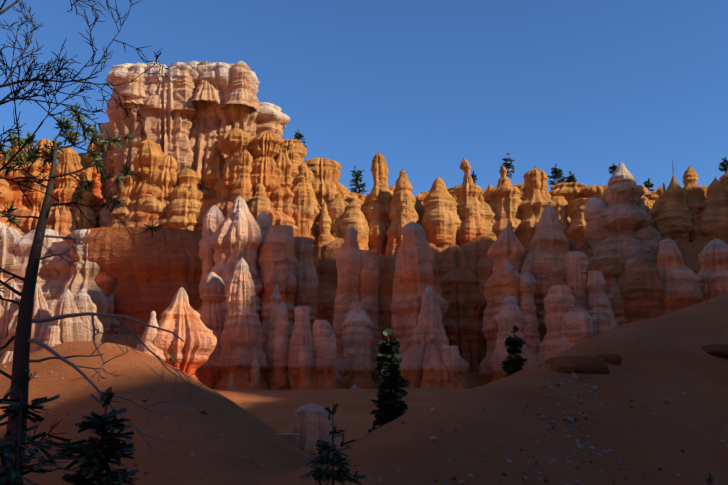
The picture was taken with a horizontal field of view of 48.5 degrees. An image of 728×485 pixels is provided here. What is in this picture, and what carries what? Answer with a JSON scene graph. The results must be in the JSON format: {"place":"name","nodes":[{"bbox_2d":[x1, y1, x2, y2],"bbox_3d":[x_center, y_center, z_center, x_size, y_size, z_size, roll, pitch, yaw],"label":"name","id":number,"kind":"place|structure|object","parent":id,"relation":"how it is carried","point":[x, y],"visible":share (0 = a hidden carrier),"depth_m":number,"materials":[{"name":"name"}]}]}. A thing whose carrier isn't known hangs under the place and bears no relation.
{"place":"outdoors","nodes":[
{"label":"outdoors","id":0,"kind":"place"},
{"bbox_2d":[0,294,727,484],"bbox_3d":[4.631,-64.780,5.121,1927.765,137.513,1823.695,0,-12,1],"label":"terrain","id":1,"kind":"structure","parent":0,"point":[242,421],"depth_m":24.71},
{"bbox_2d":[0,0,725,484],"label":"pine branches","id":2,"kind":"object","parent":1,"relation":"on","point":[22,336],"visible":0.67,"depth_m":13.08,"materials":[{"name":"green plant"}]},
{"bbox_2d":[0,61,727,458],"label":"hoodoo rocks","id":3,"kind":"object","parent":1,"relation":"on","point":[266,257],"visible":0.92,"depth_m":119.42,"materials":[{"name":"orange stone"}]},
{"bbox_2d":[0,101,727,484],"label":"pine needle foliage","id":4,"kind":"object","parent":1,"relation":"on","point":[88,455],"visible":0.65,"depth_m":12.11,"materials":[{"name":"green plant"}]},
{"bbox_2d":[5,327,727,484],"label":"rocks","id":5,"kind":"object","parent":1,"relation":"on","point":[582,364],"visible":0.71,"depth_m":28.99,"materials":[{"name":"brown stone"}]},
{"bbox_2d":[0,0,727,195],"label":"sky","id":6,"kind":"structure","parent":0,"point":[584,87],"materials":[{"name":"blue"}]}
]}

